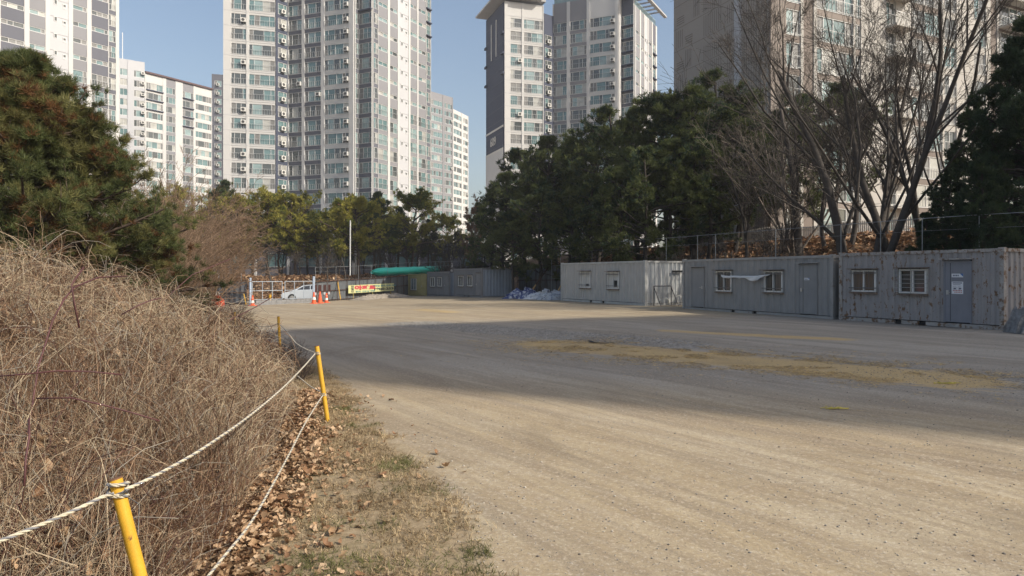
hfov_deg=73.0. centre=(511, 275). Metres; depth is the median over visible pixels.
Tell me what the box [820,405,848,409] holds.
rope scrap
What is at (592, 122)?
window
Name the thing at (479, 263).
pine tree
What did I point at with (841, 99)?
tree
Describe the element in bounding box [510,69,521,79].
window
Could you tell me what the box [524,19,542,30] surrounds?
window
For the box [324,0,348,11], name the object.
window
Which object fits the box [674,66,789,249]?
pine tree
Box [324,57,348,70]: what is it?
window
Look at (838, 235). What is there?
bare tree
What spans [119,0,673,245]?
sky
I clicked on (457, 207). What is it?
window
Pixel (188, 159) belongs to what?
window
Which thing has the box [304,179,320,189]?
window
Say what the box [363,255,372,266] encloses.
window
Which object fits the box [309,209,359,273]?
pine tree
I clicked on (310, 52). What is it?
window
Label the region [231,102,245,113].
window
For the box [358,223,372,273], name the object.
bare tree
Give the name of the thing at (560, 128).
window
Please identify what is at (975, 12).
window
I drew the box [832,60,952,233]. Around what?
bare tree
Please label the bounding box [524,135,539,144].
window
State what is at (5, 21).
window
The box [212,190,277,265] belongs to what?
pine tree
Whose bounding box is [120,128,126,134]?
window
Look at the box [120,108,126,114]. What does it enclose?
window
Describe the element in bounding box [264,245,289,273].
bare tree
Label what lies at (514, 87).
window
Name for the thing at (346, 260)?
window
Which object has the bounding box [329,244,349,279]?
bare tree
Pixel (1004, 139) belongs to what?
conifer tree
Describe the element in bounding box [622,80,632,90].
window
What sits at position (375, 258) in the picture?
bare tree
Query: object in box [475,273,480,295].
door
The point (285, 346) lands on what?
thorny shrub
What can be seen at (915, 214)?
bare tree
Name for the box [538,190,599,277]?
pine tree
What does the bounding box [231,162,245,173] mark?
window
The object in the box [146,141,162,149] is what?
window
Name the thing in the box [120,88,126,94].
window
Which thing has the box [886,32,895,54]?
window
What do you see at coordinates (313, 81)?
window
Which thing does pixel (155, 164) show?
window
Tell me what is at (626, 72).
window
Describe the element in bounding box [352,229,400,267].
bare tree
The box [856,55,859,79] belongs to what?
window
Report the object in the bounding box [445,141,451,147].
window
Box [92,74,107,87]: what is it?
window
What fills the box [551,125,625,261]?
pine tree
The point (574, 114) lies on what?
window
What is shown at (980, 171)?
conifer tree
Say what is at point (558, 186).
pine tree
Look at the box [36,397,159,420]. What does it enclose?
bramble cane
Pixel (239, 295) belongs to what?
metal fence
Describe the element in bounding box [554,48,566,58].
window
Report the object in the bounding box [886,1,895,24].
window
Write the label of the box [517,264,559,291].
metal fence
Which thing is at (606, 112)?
pine tree
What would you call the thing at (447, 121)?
window
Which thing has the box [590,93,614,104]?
window
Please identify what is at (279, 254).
pine tree
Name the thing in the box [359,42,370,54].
window
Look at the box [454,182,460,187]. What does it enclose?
window
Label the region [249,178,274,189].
window
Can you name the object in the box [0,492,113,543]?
rope
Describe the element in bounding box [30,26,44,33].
window
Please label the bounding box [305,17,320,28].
window
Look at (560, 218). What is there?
pine tree
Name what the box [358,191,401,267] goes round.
pine tree
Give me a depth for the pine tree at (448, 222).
101.16 m
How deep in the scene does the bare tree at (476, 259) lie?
77.94 m
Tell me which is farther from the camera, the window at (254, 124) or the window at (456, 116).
the window at (456, 116)
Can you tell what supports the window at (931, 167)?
in the apartment building at (690, 18)
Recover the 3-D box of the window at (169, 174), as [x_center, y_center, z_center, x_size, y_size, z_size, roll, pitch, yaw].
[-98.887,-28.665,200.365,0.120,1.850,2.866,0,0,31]
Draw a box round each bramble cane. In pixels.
[0,370,121,376]
[23,276,127,460]
[23,418,30,485]
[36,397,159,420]
[71,267,84,327]
[121,297,160,314]
[147,259,229,326]
[198,295,275,351]
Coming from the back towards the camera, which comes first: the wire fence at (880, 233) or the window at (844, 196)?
the window at (844, 196)
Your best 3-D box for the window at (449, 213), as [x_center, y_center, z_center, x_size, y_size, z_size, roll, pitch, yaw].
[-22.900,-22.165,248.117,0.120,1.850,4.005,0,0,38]
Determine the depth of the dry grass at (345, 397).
5.25 m
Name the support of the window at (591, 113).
in the apartment tower at (566, 65)
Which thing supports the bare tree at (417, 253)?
on the ground at (376, 350)
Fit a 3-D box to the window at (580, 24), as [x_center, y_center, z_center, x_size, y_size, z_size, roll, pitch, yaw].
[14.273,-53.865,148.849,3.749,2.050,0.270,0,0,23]
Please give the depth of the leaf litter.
50.26 m
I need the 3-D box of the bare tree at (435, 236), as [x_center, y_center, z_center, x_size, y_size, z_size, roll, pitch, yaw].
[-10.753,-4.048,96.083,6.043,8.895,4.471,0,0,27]
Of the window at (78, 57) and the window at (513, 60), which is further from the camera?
the window at (513, 60)
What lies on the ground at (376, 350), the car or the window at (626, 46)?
the car
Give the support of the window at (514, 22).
in the apartment tower at (566, 65)
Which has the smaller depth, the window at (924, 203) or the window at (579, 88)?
the window at (924, 203)
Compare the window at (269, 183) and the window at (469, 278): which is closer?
the window at (469, 278)
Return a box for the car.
[281,285,311,299]
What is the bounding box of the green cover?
[370,266,443,275]
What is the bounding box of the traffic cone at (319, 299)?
[317,291,322,302]
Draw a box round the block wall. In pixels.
[255,299,311,304]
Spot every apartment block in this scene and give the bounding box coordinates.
[119,33,222,218]
[431,91,468,241]
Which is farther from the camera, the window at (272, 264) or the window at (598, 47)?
the window at (598, 47)
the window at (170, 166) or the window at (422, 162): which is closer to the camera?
the window at (422, 162)
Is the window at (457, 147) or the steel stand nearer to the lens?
the steel stand
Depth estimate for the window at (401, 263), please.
111.89 m
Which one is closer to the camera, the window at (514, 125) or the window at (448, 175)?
the window at (514, 125)
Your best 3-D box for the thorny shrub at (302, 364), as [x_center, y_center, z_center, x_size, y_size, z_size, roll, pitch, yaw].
[-3.735,1.564,11.574,1.130,0.682,0.988,0,0,7]
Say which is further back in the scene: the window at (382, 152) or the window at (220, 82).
the window at (220, 82)
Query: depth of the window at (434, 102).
243.43 m
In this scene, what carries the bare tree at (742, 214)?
on the ground at (376, 350)
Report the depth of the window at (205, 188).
209.24 m
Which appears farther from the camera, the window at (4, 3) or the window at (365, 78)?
the window at (365, 78)
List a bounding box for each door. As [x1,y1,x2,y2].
[421,274,424,295]
[443,274,447,294]
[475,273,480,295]
[688,266,704,307]
[794,262,818,314]
[938,258,973,323]
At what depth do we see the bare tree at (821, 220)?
41.63 m
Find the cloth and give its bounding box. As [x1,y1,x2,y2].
[721,274,769,280]
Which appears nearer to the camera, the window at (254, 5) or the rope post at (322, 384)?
the rope post at (322, 384)
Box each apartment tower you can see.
[0,0,118,250]
[223,0,431,238]
[475,0,666,267]
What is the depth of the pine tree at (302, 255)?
99.87 m
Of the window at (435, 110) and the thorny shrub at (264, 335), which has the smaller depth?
the thorny shrub at (264, 335)
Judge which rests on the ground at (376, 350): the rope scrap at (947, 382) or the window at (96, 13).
the rope scrap at (947, 382)
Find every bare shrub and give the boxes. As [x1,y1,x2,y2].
[44,185,245,279]
[50,146,275,300]
[109,224,240,304]
[158,176,279,300]
[168,214,283,304]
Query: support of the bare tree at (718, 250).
on the ground at (376, 350)
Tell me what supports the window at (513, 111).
in the apartment tower at (566, 65)
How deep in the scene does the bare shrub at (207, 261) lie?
19.95 m
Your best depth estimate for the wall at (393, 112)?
131.16 m
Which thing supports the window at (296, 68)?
in the apartment tower at (331, 99)
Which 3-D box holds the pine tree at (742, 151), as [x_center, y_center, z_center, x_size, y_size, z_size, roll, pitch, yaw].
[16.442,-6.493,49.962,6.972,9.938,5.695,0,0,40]
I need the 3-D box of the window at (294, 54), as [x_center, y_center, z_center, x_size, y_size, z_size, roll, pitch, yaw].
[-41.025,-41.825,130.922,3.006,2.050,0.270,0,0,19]
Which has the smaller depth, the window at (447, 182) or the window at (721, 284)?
the window at (721, 284)
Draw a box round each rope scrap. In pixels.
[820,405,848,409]
[933,382,960,383]
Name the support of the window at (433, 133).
in the apartment block at (449, 154)
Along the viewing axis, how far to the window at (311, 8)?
129.70 m
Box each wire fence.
[315,261,447,281]
[551,212,1023,290]
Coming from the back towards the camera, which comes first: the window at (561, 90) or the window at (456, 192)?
the window at (456, 192)
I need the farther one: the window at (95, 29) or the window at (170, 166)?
the window at (170, 166)
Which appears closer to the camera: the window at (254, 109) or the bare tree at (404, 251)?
the bare tree at (404, 251)
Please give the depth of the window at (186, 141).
204.99 m
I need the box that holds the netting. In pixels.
[1001,306,1023,333]
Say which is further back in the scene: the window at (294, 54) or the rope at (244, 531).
the window at (294, 54)
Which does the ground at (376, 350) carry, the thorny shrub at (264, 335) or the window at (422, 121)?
the thorny shrub at (264, 335)
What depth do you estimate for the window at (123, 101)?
190.74 m
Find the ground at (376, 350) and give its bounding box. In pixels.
[178,234,1023,575]
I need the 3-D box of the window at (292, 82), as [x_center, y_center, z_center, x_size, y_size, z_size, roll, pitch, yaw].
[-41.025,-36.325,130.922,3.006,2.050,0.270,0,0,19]
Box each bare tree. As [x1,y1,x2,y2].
[216,262,244,281]
[245,246,264,271]
[247,237,277,291]
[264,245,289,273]
[287,247,308,274]
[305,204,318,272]
[310,240,339,280]
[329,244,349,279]
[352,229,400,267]
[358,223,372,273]
[366,232,387,277]
[390,228,428,266]
[409,220,431,266]
[416,220,448,265]
[423,225,465,270]
[424,239,454,271]
[452,228,476,268]
[457,222,477,262]
[458,252,489,268]
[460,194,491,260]
[646,0,934,254]
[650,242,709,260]
[694,48,890,255]
[695,128,779,257]
[696,0,937,251]
[696,226,728,258]
[715,233,759,258]
[719,15,840,255]
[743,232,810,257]
[750,204,806,254]
[755,218,789,256]
[775,0,1021,239]
[778,81,867,249]
[780,54,906,244]
[820,0,1023,251]
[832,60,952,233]
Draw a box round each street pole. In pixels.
[349,220,350,275]
[355,246,356,274]
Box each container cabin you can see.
[408,274,429,295]
[427,271,453,295]
[453,268,511,297]
[561,260,681,305]
[682,254,848,318]
[839,247,1023,329]
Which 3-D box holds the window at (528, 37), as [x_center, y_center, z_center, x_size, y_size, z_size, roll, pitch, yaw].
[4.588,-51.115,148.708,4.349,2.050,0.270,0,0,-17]
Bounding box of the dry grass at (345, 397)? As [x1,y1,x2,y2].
[257,365,518,575]
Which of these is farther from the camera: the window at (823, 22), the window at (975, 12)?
the window at (975, 12)
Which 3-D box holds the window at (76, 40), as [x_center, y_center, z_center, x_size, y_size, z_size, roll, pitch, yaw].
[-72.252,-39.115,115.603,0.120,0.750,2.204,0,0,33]
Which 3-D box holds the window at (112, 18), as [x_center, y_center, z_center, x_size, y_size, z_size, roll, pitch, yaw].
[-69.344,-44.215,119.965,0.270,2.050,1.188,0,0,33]
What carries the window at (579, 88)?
in the apartment tower at (566, 65)
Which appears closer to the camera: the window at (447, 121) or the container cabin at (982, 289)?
the container cabin at (982, 289)
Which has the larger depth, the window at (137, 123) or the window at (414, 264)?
the window at (137, 123)
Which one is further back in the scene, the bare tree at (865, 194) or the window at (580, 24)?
the window at (580, 24)
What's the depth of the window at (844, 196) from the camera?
61.04 m
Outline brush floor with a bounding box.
[0,348,249,575]
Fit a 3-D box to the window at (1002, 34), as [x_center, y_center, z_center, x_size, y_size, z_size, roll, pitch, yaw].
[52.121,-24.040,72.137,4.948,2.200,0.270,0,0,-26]
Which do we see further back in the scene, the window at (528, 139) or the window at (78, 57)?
the window at (528, 139)
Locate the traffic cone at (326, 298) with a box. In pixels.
[323,293,329,302]
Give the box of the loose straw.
[367,334,1023,410]
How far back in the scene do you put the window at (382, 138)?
129.19 m
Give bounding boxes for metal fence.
[206,281,246,304]
[315,276,407,301]
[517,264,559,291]
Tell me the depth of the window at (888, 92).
63.81 m
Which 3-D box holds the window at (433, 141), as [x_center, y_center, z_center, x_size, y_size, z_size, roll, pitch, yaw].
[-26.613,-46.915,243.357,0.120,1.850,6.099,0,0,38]
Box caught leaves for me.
[0,274,286,575]
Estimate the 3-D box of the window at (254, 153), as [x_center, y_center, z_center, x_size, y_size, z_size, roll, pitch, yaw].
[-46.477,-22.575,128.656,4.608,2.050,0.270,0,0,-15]
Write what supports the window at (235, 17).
in the apartment tower at (331, 99)
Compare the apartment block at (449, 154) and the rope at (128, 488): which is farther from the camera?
the apartment block at (449, 154)
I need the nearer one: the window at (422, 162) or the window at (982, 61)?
the window at (982, 61)
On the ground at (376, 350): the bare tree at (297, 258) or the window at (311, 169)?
the bare tree at (297, 258)
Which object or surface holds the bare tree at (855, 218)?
on the ground at (376, 350)
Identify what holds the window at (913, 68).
in the apartment building at (690, 18)
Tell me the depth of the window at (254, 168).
128.72 m
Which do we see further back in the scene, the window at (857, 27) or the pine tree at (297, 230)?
the pine tree at (297, 230)
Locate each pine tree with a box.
[0,45,233,318]
[0,103,221,309]
[0,171,77,260]
[146,181,220,248]
[200,178,257,249]
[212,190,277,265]
[236,184,314,275]
[253,185,328,274]
[257,213,304,274]
[288,209,341,273]
[289,210,322,274]
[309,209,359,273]
[310,192,398,278]
[341,224,358,274]
[344,209,403,269]
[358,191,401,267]
[383,206,416,266]
[385,186,448,266]
[411,219,440,265]
[429,211,471,270]
[463,171,536,275]
[465,192,514,268]
[479,146,566,267]
[485,210,536,291]
[495,183,569,291]
[502,134,588,264]
[528,162,565,263]
[532,138,598,259]
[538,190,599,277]
[541,172,633,262]
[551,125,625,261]
[562,102,659,257]
[581,165,660,260]
[594,104,671,260]
[597,143,702,261]
[607,88,714,245]
[620,137,715,260]
[624,81,762,259]
[654,138,760,258]
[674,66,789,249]
[711,117,787,252]
[714,90,781,240]
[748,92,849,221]
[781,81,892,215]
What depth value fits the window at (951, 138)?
67.58 m
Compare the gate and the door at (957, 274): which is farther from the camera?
the gate
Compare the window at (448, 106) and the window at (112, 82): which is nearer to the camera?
the window at (112, 82)
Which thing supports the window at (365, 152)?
in the apartment tower at (331, 99)
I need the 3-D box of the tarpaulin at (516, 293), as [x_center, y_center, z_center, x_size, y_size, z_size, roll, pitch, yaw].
[0.852,1.365,55.004,2.837,0.951,2.453,0,0,22]
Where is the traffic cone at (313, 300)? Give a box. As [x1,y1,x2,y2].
[310,292,317,303]
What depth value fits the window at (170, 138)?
200.39 m
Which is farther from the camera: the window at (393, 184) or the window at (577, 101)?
the window at (577, 101)
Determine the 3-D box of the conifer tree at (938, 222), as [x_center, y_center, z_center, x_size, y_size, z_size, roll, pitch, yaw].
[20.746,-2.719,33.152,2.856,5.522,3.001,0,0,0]
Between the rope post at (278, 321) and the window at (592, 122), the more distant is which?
the window at (592, 122)
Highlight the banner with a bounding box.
[348,283,395,297]
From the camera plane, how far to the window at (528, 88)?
148.77 m
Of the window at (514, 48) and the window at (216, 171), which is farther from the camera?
the window at (216, 171)
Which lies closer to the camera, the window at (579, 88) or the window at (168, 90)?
the window at (579, 88)
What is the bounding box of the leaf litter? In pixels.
[192,221,1023,302]
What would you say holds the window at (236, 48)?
in the apartment tower at (331, 99)
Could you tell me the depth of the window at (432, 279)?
73.66 m
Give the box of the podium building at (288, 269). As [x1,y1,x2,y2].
[186,243,493,275]
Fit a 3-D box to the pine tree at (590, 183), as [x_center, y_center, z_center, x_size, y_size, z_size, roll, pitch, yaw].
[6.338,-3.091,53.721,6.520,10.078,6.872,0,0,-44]
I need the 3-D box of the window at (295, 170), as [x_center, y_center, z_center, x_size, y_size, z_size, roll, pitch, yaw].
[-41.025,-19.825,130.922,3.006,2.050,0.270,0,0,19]
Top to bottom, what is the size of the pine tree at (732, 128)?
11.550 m
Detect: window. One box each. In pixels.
[1,0,23,10]
[1,18,23,28]
[1,36,23,45]
[30,8,44,16]
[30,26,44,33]
[30,43,44,50]
[73,4,86,12]
[73,21,86,28]
[73,37,86,44]
[73,54,86,61]
[73,69,86,83]
[92,10,107,18]
[92,26,107,34]
[92,43,107,50]
[92,59,107,66]
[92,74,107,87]
[92,90,107,104]
[92,106,107,120]
[109,0,115,11]
[109,14,115,26]
[109,30,115,42]
[109,46,115,58]
[109,62,115,74]
[109,77,115,90]
[109,93,115,105]
[109,109,115,121]
[120,68,126,75]
[120,78,126,85]
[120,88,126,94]
[120,98,126,104]
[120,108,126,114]
[120,118,126,124]
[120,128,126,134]
[134,70,144,77]
[134,80,144,87]
[134,90,144,97]
[134,100,144,107]
[134,110,144,117]
[134,120,144,126]
[134,130,144,136]
[134,139,144,146]
[134,149,144,156]
[146,82,162,91]
[146,92,162,101]
[146,102,162,110]
[146,111,162,120]
[146,121,162,130]
[146,131,162,139]
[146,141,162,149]
[146,151,162,158]
[146,160,162,168]
[146,180,162,186]
[149,171,162,178]
[166,87,174,94]
[166,96,174,104]
[166,106,174,113]
[166,115,174,122]
[166,125,174,132]
[166,135,174,141]
[166,144,174,151]
[166,154,174,160]
[166,163,174,170]
[166,173,174,179]
[183,91,192,98]
[183,100,192,108]
[183,110,192,117]
[183,119,192,126]
[183,128,192,135]
[183,138,192,145]
[183,147,192,154]
[183,156,192,163]
[183,166,192,172]
[183,175,192,181]
[196,94,210,103]
[196,103,210,112]
[196,113,210,121]
[196,122,210,130]
[196,131,210,139]
[196,140,210,148]
[196,149,210,157]
[196,158,210,166]
[196,168,210,175]
[196,177,210,184]
[196,186,210,192]
[215,80,221,86]
[215,89,221,95]
[215,98,221,104]
[215,107,221,113]
[215,116,221,122]
[215,125,221,131]
[215,134,221,139]
[215,143,221,148]
[215,152,221,157]
[215,161,221,166]
[215,170,221,175]
[231,0,245,9]
[231,13,245,24]
[231,28,245,39]
[231,43,245,54]
[231,58,245,69]
[231,72,245,84]
[231,87,245,98]
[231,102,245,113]
[231,117,245,128]
[231,132,245,143]
[231,147,245,158]
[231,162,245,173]
[231,177,245,188]
[249,0,274,12]
[249,14,274,27]
[249,29,274,41]
[249,44,274,56]
[249,59,274,71]
[249,74,274,86]
[249,89,274,100]
[249,103,274,115]
[249,118,274,130]
[249,133,274,144]
[249,148,274,159]
[249,163,274,174]
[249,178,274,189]
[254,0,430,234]
[265,254,274,266]
[276,253,285,266]
[288,5,301,16]
[288,34,301,45]
[288,63,301,74]
[288,92,301,103]
[288,121,301,132]
[288,150,301,161]
[288,180,301,190]
[289,19,301,31]
[289,48,301,60]
[289,77,301,89]
[289,107,301,118]
[289,136,301,146]
[289,165,301,175]
[298,255,305,266]
[304,31,320,43]
[304,61,320,72]
[304,75,320,87]
[304,105,320,116]
[304,149,320,160]
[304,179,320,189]
[305,2,320,14]
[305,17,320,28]
[305,46,320,58]
[305,90,320,102]
[305,120,320,131]
[305,134,320,145]
[305,164,320,175]
[305,193,320,204]
[309,256,316,266]
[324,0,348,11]
[324,13,348,26]
[324,28,348,41]
[324,43,348,55]
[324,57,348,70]
[324,72,348,85]
[324,87,348,100]
[324,102,348,114]
[324,117,348,129]
[324,132,348,144]
[324,147,348,159]
[324,162,348,174]
[324,177,348,188]
[324,192,348,203]
[342,256,348,265]
[359,0,370,9]
[359,12,370,24]
[359,27,370,39]
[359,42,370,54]
[359,57,370,69]
[359,72,370,84]
[359,87,370,99]
[359,102,370,113]
[359,117,370,128]
[359,132,370,143]
[359,147,370,158]
[359,162,370,173]
[359,177,370,188]
[359,192,370,201]
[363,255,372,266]
[375,255,383,266]
[379,104,387,116]
[379,119,386,131]
[379,133,386,145]
[379,148,387,160]
[379,163,386,174]
[379,178,387,189]
[390,180,396,191]
[390,194,396,205]
[396,253,404,266]
[408,254,415,266]
[410,278,416,290]
[419,117,425,128]
[419,130,425,141]
[419,144,425,155]
[419,158,425,168]
[419,172,425,182]
[429,277,434,286]
[431,99,441,106]
[431,107,441,114]
[431,115,441,122]
[431,123,441,129]
[431,131,441,137]
[431,138,441,145]
[431,146,441,153]
[431,154,441,160]
[431,162,441,168]
[431,170,441,176]
[431,178,441,184]
[431,186,441,191]
[431,194,441,199]
[437,277,441,286]
[445,103,451,109]
[445,111,451,116]
[445,118,451,124]
[445,126,451,132]
[445,134,451,139]
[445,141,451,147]
[445,149,451,155]
[445,157,451,162]
[445,165,451,170]
[445,172,451,177]
[445,180,451,185]
[445,188,451,193]
[445,195,451,200]
[445,203,451,208]
[445,211,451,215]
[454,113,460,120]
[454,121,460,128]
[454,129,460,135]
[454,136,460,143]
[454,144,460,150]
[454,151,460,158]
[454,159,460,165]
[454,167,460,172]
[454,174,460,180]
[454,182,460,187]
[454,189,460,195]
[454,197,460,202]
[454,204,460,210]
[456,275,463,286]
[466,276,472,286]
[510,18,521,27]
[510,31,521,40]
[510,43,521,53]
[510,56,521,66]
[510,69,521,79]
[510,82,521,92]
[510,95,521,105]
[510,108,521,117]
[510,121,521,130]
[510,134,521,143]
[510,163,519,169]
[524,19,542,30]
[524,32,542,42]
[524,45,542,55]
[524,58,542,68]
[524,71,542,81]
[524,83,542,93]
[524,96,542,106]
[524,109,542,119]
[524,122,542,132]
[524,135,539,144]
[553,22,566,32]
[553,35,566,45]
[553,60,566,70]
[553,73,566,83]
[553,86,566,95]
[553,98,566,108]
[553,124,566,133]
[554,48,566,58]
[554,111,566,121]
[555,137,566,146]
[570,19,586,30]
[570,32,586,43]
[570,45,586,56]
[570,58,586,68]
[570,71,586,81]
[570,83,586,94]
[570,96,586,106]
[570,109,586,119]
[570,122,585,130]
[579,272,590,288]
[590,15,614,27]
[590,28,614,40]
[590,41,614,53]
[590,54,614,66]
[590,67,614,79]
[590,80,614,91]
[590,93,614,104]
[590,106,614,117]
[590,119,614,126]
[604,271,618,289]
[622,14,632,25]
[622,27,632,38]
[622,40,632,51]
[622,53,632,64]
[622,67,632,77]
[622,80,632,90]
[622,93,632,103]
[622,106,631,116]
[714,271,731,292]
[761,269,783,293]
[786,8,800,36]
[786,41,800,68]
[786,74,800,95]
[817,0,853,16]
[817,15,853,47]
[817,47,853,78]
[817,79,837,99]
[817,207,851,232]
[819,177,853,202]
[849,268,878,293]
[856,0,860,18]
[856,24,860,48]
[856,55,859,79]
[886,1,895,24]
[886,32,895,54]
[886,61,894,83]
[887,92,894,115]
[891,183,895,205]
[893,267,929,295]
[911,126,942,151]
[911,154,941,179]
[912,0,942,8]
[912,10,942,36]
[912,39,942,64]
[912,68,942,93]
[912,96,942,120]
[916,184,939,207]
[945,0,956,13]
[945,17,956,40]
[945,45,956,69]
[945,75,956,97]
[945,103,956,125]
[945,130,954,150]
[974,0,985,20]
[974,26,985,48]
[974,52,985,75]
[974,80,984,99]
[999,6,1022,25]
[999,31,1015,52]
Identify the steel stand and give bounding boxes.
[653,286,678,305]
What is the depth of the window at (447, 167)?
248.29 m
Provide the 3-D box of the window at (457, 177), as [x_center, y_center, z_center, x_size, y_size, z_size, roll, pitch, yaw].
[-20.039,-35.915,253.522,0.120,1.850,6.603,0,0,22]
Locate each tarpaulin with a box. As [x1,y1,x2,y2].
[502,287,535,298]
[524,291,540,299]
[536,288,564,299]
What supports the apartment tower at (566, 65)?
on the ground at (376, 350)
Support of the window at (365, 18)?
in the apartment tower at (331, 99)
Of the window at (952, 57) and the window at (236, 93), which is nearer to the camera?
the window at (952, 57)
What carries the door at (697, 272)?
in the container cabin at (802, 286)
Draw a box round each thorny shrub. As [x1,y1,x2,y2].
[197,297,256,327]
[223,317,260,337]
[232,326,277,343]
[257,336,303,360]
[264,340,311,369]
[272,350,322,380]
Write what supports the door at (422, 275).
in the container cabin at (417, 284)
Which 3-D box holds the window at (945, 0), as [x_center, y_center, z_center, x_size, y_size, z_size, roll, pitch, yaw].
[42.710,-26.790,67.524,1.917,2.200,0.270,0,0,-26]
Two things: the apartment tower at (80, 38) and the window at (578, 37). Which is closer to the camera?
the apartment tower at (80, 38)
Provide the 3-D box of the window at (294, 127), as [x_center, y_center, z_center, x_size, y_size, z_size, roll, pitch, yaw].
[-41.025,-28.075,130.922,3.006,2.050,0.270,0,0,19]
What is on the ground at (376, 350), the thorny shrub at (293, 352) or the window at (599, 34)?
the thorny shrub at (293, 352)
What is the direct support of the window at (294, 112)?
in the apartment tower at (331, 99)
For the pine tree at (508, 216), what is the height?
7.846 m
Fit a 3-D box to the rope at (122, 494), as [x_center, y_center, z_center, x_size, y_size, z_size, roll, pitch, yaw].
[-1.680,0.914,2.950,0.090,0.078,0.089,0,0,0]
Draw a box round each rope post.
[108,475,147,575]
[277,316,280,346]
[314,345,329,420]
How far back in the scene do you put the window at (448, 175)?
248.29 m
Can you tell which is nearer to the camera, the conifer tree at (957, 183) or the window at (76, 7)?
the conifer tree at (957, 183)
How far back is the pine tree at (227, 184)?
86.15 m
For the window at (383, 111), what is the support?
in the apartment tower at (331, 99)
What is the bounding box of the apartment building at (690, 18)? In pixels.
[674,0,1023,245]
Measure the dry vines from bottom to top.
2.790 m
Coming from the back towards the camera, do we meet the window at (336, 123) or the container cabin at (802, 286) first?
the window at (336, 123)
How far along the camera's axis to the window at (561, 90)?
150.56 m
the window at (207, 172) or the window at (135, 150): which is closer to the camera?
the window at (135, 150)
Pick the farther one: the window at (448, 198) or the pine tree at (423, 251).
the window at (448, 198)
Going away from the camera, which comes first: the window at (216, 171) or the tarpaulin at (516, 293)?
the tarpaulin at (516, 293)
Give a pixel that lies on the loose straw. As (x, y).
(738, 354)
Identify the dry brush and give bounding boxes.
[0,212,301,575]
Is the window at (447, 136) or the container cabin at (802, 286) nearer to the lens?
the container cabin at (802, 286)
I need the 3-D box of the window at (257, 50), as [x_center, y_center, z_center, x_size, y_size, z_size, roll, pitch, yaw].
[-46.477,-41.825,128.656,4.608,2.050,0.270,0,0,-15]
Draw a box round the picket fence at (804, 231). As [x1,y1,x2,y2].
[742,216,921,245]
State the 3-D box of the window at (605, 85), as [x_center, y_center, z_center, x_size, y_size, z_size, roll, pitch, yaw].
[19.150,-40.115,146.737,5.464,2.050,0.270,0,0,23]
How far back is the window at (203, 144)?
209.49 m
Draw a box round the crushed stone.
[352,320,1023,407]
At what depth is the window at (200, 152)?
209.54 m
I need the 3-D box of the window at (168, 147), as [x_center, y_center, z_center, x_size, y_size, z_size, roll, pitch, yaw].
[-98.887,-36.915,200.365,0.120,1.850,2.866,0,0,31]
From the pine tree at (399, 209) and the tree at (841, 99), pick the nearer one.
the tree at (841, 99)
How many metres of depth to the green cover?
79.87 m
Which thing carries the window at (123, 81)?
in the apartment block at (164, 119)
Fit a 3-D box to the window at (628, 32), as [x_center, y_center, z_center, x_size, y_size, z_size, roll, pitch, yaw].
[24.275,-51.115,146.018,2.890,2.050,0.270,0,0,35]
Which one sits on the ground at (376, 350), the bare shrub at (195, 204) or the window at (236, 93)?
the bare shrub at (195, 204)
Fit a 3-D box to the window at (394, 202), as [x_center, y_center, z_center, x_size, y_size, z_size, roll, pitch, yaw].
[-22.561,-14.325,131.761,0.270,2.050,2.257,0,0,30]
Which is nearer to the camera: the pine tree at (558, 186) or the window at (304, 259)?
the pine tree at (558, 186)
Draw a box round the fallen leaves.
[153,387,465,575]
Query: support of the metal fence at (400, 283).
on the ground at (376, 350)
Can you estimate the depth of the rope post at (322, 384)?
8.28 m
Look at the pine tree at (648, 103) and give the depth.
51.24 m
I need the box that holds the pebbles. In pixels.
[415,344,1023,575]
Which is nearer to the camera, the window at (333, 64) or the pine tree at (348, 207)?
the pine tree at (348, 207)
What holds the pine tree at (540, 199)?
on the ground at (376, 350)
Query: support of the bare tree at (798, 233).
on the ground at (376, 350)
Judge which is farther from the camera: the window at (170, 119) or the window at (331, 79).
the window at (170, 119)
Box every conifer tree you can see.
[904,211,955,250]
[909,161,966,250]
[921,95,1012,249]
[928,192,977,249]
[946,33,1023,247]
[951,13,1023,248]
[955,156,1023,260]
[983,145,1023,248]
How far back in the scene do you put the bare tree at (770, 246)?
39.00 m
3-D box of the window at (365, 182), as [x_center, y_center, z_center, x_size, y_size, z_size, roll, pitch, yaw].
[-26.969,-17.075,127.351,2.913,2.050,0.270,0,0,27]
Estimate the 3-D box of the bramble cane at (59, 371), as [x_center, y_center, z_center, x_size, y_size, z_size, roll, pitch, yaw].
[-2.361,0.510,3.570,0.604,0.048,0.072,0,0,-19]
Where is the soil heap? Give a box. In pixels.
[350,293,413,299]
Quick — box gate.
[249,276,314,304]
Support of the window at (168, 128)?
in the apartment block at (164, 119)
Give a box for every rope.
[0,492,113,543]
[106,481,129,498]
[124,353,314,490]
[207,395,322,575]
[279,324,315,353]
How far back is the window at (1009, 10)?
71.89 m
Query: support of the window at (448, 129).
in the apartment block at (449, 154)
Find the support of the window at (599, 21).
in the apartment tower at (566, 65)
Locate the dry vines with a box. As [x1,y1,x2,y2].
[0,210,300,459]
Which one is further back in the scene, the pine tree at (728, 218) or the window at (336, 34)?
the window at (336, 34)
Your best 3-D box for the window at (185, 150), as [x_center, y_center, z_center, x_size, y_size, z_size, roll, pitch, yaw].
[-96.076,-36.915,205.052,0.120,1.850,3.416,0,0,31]
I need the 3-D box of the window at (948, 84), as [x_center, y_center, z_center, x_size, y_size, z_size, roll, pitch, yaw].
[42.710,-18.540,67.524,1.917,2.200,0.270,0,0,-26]

